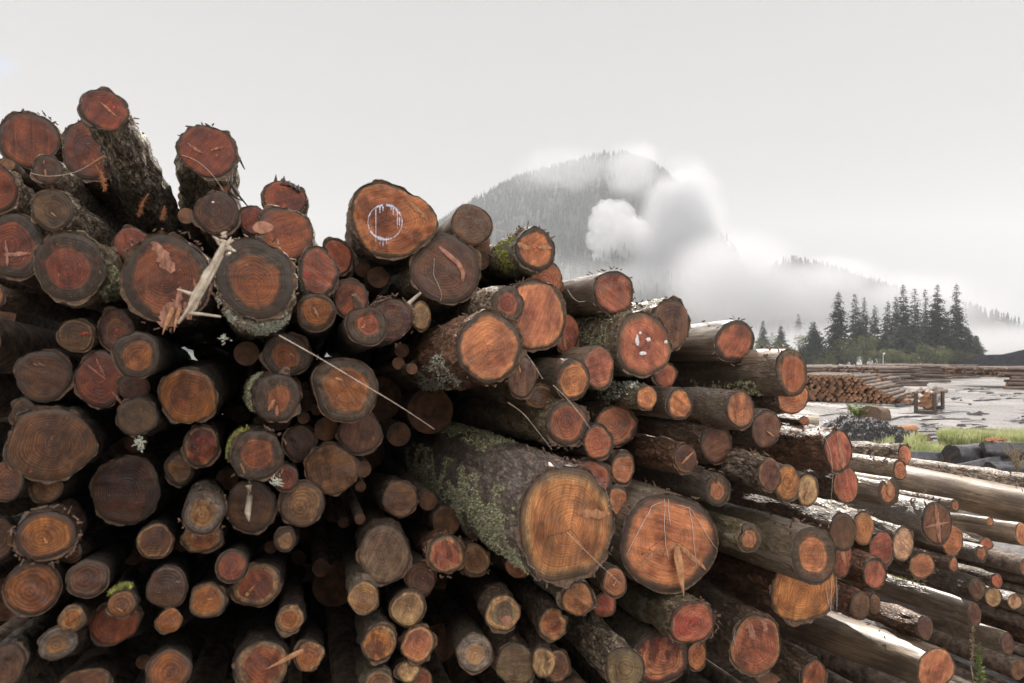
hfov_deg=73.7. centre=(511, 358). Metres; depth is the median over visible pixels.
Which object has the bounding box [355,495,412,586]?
log
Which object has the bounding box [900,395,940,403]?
log
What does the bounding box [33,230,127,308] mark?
log
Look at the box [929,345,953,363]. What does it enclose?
bush
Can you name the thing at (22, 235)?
log
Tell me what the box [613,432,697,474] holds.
log
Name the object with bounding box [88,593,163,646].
log
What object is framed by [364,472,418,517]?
log
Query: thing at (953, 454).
log
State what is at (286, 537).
log
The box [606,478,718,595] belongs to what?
log
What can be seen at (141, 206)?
dry twig
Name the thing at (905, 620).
log
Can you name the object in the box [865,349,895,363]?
bush
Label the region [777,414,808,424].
log
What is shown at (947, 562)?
log
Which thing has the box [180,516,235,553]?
log
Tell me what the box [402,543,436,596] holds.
log
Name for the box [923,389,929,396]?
log
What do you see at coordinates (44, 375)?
log
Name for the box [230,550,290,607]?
log
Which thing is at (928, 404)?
log
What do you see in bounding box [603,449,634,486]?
log
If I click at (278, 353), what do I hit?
log
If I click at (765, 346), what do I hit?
bush
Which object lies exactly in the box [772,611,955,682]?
log
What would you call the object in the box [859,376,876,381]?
log
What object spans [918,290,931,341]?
conifer
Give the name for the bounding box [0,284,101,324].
log
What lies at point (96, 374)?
log
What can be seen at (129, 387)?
log
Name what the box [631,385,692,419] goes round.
log
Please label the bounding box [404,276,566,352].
log
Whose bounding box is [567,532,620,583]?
fibre strand
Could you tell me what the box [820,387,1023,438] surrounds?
wood debris
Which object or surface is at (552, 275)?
log
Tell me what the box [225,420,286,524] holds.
log
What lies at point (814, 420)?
log
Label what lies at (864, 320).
conifer
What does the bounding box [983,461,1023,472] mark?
log
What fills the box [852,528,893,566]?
log
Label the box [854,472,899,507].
log
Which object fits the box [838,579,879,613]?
log
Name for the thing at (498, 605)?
log
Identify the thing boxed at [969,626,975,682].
weed
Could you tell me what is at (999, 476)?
log
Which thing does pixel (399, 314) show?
log
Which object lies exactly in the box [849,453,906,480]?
log
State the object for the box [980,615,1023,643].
log
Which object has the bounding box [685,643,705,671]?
log
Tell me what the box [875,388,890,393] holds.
log
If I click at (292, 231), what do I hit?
log
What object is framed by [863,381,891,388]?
log
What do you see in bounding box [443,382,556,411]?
log
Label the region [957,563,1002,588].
log
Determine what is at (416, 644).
log
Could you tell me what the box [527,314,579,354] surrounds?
log
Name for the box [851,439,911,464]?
log
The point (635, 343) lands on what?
log
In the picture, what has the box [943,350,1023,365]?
bark mound
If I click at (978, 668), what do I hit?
weed
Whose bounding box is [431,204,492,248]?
log
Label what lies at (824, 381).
stacked logs
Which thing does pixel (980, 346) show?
conifer
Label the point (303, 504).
log
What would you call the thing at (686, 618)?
log
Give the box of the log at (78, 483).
[28,468,97,504]
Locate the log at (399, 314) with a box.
[364,292,421,353]
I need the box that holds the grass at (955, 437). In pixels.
[871,426,1023,451]
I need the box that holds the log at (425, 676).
[414,663,432,682]
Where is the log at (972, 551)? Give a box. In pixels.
[955,541,987,562]
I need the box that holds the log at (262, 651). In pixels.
[231,604,303,682]
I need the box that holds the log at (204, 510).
[177,462,228,538]
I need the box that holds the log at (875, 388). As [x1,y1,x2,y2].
[872,383,895,390]
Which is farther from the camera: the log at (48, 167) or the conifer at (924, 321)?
the conifer at (924, 321)
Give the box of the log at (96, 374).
[73,349,122,409]
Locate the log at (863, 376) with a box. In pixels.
[852,374,873,378]
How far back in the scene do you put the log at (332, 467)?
3.48 m
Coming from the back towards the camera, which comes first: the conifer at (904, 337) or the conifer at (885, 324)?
the conifer at (885, 324)
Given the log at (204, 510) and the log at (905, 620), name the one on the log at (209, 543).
the log at (204, 510)
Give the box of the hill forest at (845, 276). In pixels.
[710,254,1023,354]
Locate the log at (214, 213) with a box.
[189,190,241,252]
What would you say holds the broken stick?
on the log at (159, 269)
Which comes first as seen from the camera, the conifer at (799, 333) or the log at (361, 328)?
the log at (361, 328)
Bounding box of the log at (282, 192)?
[260,175,308,216]
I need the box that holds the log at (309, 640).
[292,609,324,671]
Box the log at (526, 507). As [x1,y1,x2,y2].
[382,421,614,589]
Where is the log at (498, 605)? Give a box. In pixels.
[461,568,520,633]
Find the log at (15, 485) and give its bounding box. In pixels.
[0,451,115,501]
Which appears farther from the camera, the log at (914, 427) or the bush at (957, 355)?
the bush at (957, 355)
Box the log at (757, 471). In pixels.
[696,442,781,492]
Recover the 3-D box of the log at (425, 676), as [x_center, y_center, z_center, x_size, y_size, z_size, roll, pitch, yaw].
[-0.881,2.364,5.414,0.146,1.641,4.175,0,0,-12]
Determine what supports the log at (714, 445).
on the log at (709, 487)
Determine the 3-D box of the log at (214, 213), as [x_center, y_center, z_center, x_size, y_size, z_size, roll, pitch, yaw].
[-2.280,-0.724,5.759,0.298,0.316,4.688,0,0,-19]
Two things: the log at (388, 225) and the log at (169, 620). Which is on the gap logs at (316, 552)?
the log at (169, 620)
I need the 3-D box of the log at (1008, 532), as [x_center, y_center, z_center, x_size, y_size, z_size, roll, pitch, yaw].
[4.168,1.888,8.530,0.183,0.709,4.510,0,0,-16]
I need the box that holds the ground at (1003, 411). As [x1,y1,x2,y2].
[783,362,1023,682]
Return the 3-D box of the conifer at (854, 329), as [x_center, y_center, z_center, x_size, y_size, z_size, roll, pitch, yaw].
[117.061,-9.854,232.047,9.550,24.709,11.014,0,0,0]
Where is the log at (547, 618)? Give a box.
[500,570,567,642]
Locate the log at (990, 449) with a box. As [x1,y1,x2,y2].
[979,442,1023,459]
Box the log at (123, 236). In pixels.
[111,224,147,261]
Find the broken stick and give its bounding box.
[177,231,235,323]
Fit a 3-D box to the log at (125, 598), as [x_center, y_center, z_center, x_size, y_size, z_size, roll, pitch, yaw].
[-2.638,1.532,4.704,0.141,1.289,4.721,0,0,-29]
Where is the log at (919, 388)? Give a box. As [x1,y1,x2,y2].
[912,387,922,395]
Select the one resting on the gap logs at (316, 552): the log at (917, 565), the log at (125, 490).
the log at (125, 490)
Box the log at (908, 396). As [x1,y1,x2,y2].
[904,395,913,398]
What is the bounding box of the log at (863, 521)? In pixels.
[813,497,874,544]
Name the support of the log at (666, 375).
on the log at (674, 403)
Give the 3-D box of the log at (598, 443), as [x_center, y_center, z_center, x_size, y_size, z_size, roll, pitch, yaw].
[-0.169,0.419,5.705,0.220,0.282,4.385,0,0,-16]
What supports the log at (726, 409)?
on the log at (714, 445)
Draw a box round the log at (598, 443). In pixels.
[445,392,613,460]
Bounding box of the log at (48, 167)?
[30,154,122,231]
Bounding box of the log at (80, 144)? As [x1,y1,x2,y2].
[60,119,134,226]
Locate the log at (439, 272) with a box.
[374,233,481,312]
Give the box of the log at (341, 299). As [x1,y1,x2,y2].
[331,278,368,332]
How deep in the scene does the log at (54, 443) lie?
3.00 m
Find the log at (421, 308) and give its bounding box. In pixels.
[389,300,430,344]
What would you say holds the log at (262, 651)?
on the gap logs at (316, 552)
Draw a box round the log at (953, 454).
[941,443,1019,463]
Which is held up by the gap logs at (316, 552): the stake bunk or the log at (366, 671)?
the log at (366, 671)
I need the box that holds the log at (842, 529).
[727,489,856,551]
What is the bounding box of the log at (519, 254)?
[477,221,554,290]
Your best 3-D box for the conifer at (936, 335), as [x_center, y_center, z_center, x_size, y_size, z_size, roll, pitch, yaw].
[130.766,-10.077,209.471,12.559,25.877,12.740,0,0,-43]
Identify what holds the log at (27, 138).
on the log at (48, 167)
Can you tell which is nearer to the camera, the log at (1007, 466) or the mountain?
the log at (1007, 466)
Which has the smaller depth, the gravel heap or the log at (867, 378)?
the gravel heap
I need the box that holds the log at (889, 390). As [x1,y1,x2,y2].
[880,387,899,393]
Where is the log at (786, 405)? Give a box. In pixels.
[750,384,808,414]
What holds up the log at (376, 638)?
on the log at (366, 671)
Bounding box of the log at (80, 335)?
[56,318,105,352]
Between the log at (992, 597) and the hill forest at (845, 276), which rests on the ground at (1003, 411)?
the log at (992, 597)
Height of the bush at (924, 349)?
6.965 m
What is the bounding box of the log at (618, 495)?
[607,483,627,515]
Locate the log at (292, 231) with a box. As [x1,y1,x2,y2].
[253,204,317,293]
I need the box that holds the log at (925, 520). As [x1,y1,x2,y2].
[845,493,951,545]
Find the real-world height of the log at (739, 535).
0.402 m
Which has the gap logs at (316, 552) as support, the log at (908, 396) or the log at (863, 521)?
the log at (863, 521)
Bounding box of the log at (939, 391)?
[907,389,947,394]
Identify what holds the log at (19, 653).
on the gap logs at (316, 552)
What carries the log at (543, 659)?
on the log at (511, 663)
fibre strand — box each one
[31,155,103,175]
[279,335,433,428]
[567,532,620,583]
[825,438,832,527]
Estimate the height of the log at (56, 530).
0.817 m
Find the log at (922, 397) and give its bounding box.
[918,393,927,401]
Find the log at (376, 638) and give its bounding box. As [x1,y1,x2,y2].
[354,587,396,665]
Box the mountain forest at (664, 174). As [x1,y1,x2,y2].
[181,149,754,351]
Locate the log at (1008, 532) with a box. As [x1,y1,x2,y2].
[952,519,1023,545]
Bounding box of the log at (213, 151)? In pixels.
[174,122,247,252]
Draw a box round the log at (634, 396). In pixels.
[581,380,656,410]
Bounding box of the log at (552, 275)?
[492,262,564,291]
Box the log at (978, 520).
[950,513,993,525]
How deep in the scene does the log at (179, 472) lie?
3.40 m
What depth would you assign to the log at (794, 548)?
3.75 m
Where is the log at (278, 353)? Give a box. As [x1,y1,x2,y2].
[259,331,314,377]
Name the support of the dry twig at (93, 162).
attached to the fibre strand at (69, 173)
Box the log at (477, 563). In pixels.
[453,534,491,577]
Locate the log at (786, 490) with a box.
[728,462,800,503]
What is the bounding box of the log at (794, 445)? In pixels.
[732,421,852,475]
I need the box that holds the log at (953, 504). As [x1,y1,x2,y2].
[899,490,958,511]
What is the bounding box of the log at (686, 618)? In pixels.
[616,576,720,646]
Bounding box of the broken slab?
[984,437,1006,441]
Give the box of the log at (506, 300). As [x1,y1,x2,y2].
[429,284,524,326]
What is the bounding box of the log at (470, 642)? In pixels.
[429,589,493,674]
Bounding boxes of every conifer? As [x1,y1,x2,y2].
[753,321,770,349]
[767,332,775,348]
[770,326,791,348]
[789,314,806,351]
[798,322,835,364]
[822,292,858,364]
[846,294,867,364]
[854,298,871,363]
[862,306,885,363]
[879,285,922,363]
[879,297,914,355]
[879,302,892,351]
[908,287,926,356]
[916,284,958,363]
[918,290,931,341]
[944,284,978,362]
[963,328,983,355]
[975,335,988,354]
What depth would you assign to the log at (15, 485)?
2.92 m
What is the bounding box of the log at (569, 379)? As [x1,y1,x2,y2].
[530,357,589,400]
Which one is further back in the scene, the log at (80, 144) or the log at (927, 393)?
the log at (927, 393)
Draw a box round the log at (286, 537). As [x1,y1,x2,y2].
[274,521,299,552]
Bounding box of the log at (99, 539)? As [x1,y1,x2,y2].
[57,521,142,562]
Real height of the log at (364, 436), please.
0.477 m
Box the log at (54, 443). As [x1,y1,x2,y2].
[3,401,123,484]
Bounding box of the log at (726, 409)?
[635,384,754,430]
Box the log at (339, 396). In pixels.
[306,357,378,422]
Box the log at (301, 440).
[281,422,317,462]
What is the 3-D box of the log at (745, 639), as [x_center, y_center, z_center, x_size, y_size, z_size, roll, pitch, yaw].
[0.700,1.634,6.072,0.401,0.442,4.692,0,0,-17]
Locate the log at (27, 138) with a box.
[0,109,129,225]
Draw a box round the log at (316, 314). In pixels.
[297,293,336,353]
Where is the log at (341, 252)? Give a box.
[322,236,353,280]
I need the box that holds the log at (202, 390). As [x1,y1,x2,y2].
[157,353,249,423]
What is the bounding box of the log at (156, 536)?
[136,499,183,558]
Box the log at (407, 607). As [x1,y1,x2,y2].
[384,579,426,627]
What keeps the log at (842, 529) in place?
on the log at (843, 562)
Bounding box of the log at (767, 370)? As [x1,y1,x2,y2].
[668,344,806,396]
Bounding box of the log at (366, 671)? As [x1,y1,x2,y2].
[353,627,394,682]
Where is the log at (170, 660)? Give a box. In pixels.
[145,625,192,682]
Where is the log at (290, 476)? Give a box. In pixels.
[270,456,300,492]
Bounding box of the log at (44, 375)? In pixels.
[13,348,85,402]
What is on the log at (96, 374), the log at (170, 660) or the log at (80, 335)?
the log at (80, 335)
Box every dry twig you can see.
[82,156,105,165]
[95,164,107,190]
[135,193,148,216]
[158,206,167,220]
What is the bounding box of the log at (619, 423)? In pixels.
[570,398,637,447]
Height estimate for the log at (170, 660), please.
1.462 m
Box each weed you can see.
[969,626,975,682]
[972,642,985,682]
[1001,437,1023,471]
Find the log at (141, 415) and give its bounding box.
[115,394,228,452]
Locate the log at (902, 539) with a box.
[871,516,913,561]
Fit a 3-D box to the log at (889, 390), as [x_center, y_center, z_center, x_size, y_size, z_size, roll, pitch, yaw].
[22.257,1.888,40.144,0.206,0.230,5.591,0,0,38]
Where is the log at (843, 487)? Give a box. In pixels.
[794,468,858,503]
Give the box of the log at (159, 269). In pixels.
[116,228,234,338]
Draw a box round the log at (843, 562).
[836,549,851,578]
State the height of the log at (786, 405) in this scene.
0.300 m
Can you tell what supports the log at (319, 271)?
on the log at (316, 314)
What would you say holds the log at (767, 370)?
on the log at (763, 429)
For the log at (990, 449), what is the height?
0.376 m
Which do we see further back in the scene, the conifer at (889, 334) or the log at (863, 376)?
the conifer at (889, 334)
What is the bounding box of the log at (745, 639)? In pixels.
[684,578,781,677]
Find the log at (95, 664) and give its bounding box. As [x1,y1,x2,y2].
[58,644,119,682]
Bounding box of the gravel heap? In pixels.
[821,415,932,442]
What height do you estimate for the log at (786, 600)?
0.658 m
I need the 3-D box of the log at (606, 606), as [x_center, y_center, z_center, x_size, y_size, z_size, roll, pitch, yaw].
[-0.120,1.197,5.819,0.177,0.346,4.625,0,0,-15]
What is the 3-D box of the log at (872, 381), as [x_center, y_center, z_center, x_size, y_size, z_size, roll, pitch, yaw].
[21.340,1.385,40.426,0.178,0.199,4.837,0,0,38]
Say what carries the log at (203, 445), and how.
on the log at (179, 472)
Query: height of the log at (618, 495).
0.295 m
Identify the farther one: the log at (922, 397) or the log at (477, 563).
the log at (922, 397)
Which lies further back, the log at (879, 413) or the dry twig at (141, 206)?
the log at (879, 413)
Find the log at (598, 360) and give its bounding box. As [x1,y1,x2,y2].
[526,345,613,389]
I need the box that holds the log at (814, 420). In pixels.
[806,416,818,424]
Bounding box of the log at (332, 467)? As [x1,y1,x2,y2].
[303,438,359,496]
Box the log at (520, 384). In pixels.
[465,356,538,399]
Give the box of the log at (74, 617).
[57,581,147,631]
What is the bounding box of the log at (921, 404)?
[918,400,924,406]
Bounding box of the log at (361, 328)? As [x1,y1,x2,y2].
[327,293,386,357]
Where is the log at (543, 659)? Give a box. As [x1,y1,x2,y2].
[489,565,555,677]
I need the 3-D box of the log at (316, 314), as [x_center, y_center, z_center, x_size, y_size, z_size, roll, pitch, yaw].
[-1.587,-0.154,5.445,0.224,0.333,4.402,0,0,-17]
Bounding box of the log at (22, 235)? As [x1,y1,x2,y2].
[0,212,102,311]
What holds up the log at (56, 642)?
on the gap logs at (316, 552)
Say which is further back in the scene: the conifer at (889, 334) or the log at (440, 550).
the conifer at (889, 334)
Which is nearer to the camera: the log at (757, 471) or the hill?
the log at (757, 471)
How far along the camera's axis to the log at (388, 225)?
3.72 m
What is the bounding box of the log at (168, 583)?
[146,550,190,608]
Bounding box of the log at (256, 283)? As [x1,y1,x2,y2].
[209,234,298,349]
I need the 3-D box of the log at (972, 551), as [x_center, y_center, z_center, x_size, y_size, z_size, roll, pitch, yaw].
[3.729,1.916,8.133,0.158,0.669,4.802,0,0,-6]
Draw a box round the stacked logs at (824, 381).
[806,363,1023,400]
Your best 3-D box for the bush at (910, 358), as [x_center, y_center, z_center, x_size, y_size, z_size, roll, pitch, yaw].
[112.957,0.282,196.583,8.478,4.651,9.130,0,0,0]
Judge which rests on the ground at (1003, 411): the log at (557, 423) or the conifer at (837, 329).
the conifer at (837, 329)
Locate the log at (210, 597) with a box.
[189,558,253,617]
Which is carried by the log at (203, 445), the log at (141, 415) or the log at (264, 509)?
the log at (141, 415)
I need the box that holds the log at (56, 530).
[7,494,95,568]
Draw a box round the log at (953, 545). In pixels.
[914,523,962,555]
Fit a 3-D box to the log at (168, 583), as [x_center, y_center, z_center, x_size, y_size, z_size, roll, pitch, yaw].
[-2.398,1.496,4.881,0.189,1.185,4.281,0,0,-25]
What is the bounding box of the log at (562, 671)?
[537,643,571,682]
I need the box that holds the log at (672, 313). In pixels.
[624,295,690,351]
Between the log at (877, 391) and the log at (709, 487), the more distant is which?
the log at (877, 391)
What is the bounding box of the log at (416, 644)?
[386,597,437,666]
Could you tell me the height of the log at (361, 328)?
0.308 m
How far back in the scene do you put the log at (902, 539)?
4.93 m
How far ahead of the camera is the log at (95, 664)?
2.96 m
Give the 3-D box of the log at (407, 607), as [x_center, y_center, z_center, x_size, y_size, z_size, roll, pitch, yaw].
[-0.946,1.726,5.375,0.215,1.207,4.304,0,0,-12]
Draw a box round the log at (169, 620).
[154,579,203,634]
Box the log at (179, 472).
[164,444,226,488]
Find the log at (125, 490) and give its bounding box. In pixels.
[89,451,190,526]
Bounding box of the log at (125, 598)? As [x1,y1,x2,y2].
[105,565,140,618]
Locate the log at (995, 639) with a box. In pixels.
[876,593,1013,655]
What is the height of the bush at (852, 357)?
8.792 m
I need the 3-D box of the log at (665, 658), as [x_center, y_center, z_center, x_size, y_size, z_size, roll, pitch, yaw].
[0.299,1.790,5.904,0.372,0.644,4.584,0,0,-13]
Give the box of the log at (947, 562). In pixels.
[913,545,957,572]
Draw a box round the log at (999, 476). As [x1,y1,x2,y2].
[908,458,1023,486]
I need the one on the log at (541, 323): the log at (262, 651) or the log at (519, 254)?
the log at (519, 254)
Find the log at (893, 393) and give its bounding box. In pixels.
[886,389,905,396]
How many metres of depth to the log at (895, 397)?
38.77 m
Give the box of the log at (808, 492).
[774,471,818,506]
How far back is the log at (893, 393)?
39.35 m
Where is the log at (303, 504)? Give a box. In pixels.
[277,476,325,527]
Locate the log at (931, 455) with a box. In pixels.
[911,451,959,461]
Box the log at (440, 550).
[398,516,468,577]
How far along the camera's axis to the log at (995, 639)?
6.51 m
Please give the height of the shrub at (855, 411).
0.838 m
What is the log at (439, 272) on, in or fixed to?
on the log at (421, 308)
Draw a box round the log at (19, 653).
[0,602,64,682]
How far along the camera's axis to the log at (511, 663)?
3.36 m
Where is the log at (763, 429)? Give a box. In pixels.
[728,408,780,446]
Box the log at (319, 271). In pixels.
[296,246,339,302]
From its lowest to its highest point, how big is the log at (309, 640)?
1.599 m
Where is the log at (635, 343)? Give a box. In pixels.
[574,310,671,377]
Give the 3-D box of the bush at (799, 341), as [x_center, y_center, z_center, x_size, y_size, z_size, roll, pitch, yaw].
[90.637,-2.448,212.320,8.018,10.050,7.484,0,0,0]
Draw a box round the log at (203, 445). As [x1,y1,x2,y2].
[180,415,231,468]
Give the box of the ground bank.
[910,441,970,451]
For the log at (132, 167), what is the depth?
3.60 m
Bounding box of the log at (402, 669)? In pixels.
[387,647,421,682]
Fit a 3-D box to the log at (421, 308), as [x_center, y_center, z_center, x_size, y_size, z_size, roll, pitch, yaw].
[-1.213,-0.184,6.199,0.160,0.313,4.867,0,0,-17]
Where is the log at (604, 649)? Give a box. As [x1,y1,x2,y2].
[543,589,644,682]
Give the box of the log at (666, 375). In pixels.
[612,362,677,386]
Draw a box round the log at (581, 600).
[529,574,596,615]
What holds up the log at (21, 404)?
on the log at (54, 443)
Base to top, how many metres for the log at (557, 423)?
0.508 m
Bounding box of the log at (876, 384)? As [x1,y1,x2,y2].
[868,382,886,387]
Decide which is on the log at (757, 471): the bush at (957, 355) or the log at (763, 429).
the log at (763, 429)
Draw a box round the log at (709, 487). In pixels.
[632,464,730,505]
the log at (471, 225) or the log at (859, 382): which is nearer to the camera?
the log at (471, 225)
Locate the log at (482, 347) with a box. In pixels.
[378,307,526,392]
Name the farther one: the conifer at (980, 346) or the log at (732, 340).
the conifer at (980, 346)
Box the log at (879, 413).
[859,406,890,420]
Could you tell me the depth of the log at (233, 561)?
2.96 m
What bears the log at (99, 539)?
on the log at (92, 575)
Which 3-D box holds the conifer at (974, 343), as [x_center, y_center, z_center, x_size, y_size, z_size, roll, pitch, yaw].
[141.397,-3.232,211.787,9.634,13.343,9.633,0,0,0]
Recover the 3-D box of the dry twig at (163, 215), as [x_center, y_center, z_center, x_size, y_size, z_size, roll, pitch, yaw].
[-1.729,-0.714,3.385,0.046,0.086,0.048,0,0,0]
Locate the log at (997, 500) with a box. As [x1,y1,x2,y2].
[897,465,1023,523]
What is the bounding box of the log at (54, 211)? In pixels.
[30,189,117,245]
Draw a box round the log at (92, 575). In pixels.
[65,537,132,598]
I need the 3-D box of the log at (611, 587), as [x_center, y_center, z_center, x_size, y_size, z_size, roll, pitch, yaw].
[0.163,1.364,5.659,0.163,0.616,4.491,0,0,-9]
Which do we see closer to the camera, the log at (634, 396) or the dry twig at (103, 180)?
the dry twig at (103, 180)
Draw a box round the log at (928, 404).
[924,401,931,408]
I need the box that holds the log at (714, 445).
[636,415,731,464]
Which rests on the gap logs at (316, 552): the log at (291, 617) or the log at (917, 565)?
the log at (291, 617)
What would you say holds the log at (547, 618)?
on the log at (604, 649)
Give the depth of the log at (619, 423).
3.94 m
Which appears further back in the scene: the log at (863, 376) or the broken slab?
the log at (863, 376)
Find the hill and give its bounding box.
[716,261,1023,361]
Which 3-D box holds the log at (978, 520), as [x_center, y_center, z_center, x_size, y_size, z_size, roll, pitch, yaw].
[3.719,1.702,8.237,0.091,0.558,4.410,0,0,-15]
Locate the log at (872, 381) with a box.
[862,379,881,384]
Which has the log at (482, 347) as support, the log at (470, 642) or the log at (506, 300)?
the log at (506, 300)
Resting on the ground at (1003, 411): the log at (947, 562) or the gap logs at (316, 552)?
the gap logs at (316, 552)
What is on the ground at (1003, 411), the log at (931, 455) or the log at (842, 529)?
the log at (931, 455)
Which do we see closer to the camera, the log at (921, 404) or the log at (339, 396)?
the log at (339, 396)
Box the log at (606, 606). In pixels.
[584,578,615,616]
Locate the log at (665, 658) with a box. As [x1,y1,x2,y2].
[602,604,688,682]
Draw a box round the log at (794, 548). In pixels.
[692,499,836,584]
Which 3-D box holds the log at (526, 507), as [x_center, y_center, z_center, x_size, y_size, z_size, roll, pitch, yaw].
[-0.728,0.902,5.898,0.612,0.942,6.147,0,0,-18]
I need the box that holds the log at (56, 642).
[37,625,93,660]
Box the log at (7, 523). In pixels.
[0,512,95,561]
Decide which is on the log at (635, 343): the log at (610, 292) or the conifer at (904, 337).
the log at (610, 292)
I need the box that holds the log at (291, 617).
[275,562,306,638]
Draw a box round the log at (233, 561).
[215,535,260,583]
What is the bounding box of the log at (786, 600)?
[702,551,839,626]
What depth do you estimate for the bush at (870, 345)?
201.05 m
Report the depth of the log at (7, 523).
3.06 m
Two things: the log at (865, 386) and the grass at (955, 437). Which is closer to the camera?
the grass at (955, 437)
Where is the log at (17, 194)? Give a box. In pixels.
[0,164,34,215]
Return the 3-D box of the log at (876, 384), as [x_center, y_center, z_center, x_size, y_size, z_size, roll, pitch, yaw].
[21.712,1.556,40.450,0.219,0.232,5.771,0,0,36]
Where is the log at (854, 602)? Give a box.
[833,581,872,619]
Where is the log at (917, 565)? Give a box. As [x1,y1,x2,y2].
[887,548,938,582]
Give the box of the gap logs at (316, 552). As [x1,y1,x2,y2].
[0,158,1023,682]
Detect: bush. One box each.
[753,339,782,349]
[792,335,806,350]
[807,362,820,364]
[811,349,838,364]
[833,338,873,364]
[854,335,878,363]
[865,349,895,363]
[876,348,908,363]
[894,352,922,363]
[915,343,936,363]
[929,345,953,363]
[945,349,967,363]
[961,352,988,358]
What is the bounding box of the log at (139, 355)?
[110,331,191,378]
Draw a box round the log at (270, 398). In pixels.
[230,366,302,424]
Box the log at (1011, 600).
[998,589,1022,609]
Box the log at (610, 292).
[561,266,635,317]
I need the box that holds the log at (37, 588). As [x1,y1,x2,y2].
[1,558,78,617]
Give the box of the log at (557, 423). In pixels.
[448,395,589,450]
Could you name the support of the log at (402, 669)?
on the gap logs at (316, 552)
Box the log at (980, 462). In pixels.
[959,456,1004,466]
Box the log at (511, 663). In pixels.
[453,570,534,682]
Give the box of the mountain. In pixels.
[188,155,750,360]
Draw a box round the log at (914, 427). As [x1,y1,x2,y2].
[896,424,917,431]
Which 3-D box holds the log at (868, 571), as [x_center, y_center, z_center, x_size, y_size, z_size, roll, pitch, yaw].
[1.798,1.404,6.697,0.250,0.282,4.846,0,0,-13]
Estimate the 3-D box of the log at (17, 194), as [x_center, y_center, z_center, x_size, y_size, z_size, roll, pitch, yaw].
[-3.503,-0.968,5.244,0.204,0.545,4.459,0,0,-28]
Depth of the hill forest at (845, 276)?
650.91 m
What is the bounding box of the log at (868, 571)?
[841,547,887,589]
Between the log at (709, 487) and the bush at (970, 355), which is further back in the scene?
the bush at (970, 355)
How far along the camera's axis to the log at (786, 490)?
3.82 m
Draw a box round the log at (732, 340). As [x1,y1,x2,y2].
[669,316,754,366]
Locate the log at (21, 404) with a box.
[8,396,83,425]
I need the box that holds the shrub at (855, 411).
[846,402,870,417]
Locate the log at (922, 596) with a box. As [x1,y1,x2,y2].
[870,573,981,626]
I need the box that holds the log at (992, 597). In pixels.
[888,570,1002,606]
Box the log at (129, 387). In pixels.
[116,374,167,398]
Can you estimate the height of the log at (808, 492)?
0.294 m
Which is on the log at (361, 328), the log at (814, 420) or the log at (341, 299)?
the log at (341, 299)
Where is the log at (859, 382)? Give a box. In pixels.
[857,378,879,384]
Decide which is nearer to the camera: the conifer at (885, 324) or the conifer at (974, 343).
the conifer at (974, 343)
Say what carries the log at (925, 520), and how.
on the log at (917, 565)
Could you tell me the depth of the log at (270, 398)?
3.04 m
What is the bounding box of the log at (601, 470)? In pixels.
[494,434,613,490]
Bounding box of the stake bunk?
[914,391,944,413]
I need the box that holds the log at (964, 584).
[923,568,985,600]
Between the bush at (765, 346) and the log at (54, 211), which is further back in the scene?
the bush at (765, 346)
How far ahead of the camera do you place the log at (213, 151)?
3.89 m
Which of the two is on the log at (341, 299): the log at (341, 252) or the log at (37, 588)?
the log at (341, 252)
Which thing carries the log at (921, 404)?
on the stake bunk
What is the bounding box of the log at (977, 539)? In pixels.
[961,531,993,550]
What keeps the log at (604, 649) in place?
on the log at (665, 658)
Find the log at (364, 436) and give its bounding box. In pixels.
[334,412,383,455]
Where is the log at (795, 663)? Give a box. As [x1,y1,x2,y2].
[770,638,827,682]
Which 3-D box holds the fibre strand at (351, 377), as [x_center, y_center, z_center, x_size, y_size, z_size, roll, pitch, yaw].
[-0.590,0.111,2.765,0.678,0.401,0.089,0,0,-36]
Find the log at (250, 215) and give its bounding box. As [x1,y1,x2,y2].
[239,205,261,237]
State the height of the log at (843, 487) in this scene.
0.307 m
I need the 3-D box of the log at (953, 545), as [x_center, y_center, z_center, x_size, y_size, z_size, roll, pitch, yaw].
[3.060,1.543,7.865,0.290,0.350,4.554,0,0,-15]
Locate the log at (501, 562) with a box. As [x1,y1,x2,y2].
[455,534,529,577]
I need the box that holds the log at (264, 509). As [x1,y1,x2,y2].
[225,479,279,535]
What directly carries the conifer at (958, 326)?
on the ground at (1003, 411)
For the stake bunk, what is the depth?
30.44 m
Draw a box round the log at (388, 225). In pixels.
[345,179,438,269]
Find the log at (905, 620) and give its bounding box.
[866,601,932,639]
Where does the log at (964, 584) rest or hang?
on the log at (1011, 600)
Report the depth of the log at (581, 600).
3.22 m
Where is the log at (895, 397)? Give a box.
[890,391,911,400]
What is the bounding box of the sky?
[0,0,1023,326]
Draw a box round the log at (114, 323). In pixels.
[97,306,205,351]
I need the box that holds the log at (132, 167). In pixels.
[77,86,195,244]
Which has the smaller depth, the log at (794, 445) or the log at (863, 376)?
the log at (794, 445)
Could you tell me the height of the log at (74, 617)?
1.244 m
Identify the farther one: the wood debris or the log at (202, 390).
the wood debris
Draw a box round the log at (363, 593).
[341,528,378,614]
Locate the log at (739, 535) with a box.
[706,509,761,552]
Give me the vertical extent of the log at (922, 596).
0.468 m
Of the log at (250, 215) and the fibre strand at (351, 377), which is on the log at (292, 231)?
the log at (250, 215)
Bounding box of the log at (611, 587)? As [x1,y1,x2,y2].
[588,560,626,598]
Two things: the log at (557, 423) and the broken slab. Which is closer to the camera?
the log at (557, 423)
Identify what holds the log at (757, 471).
on the log at (786, 490)

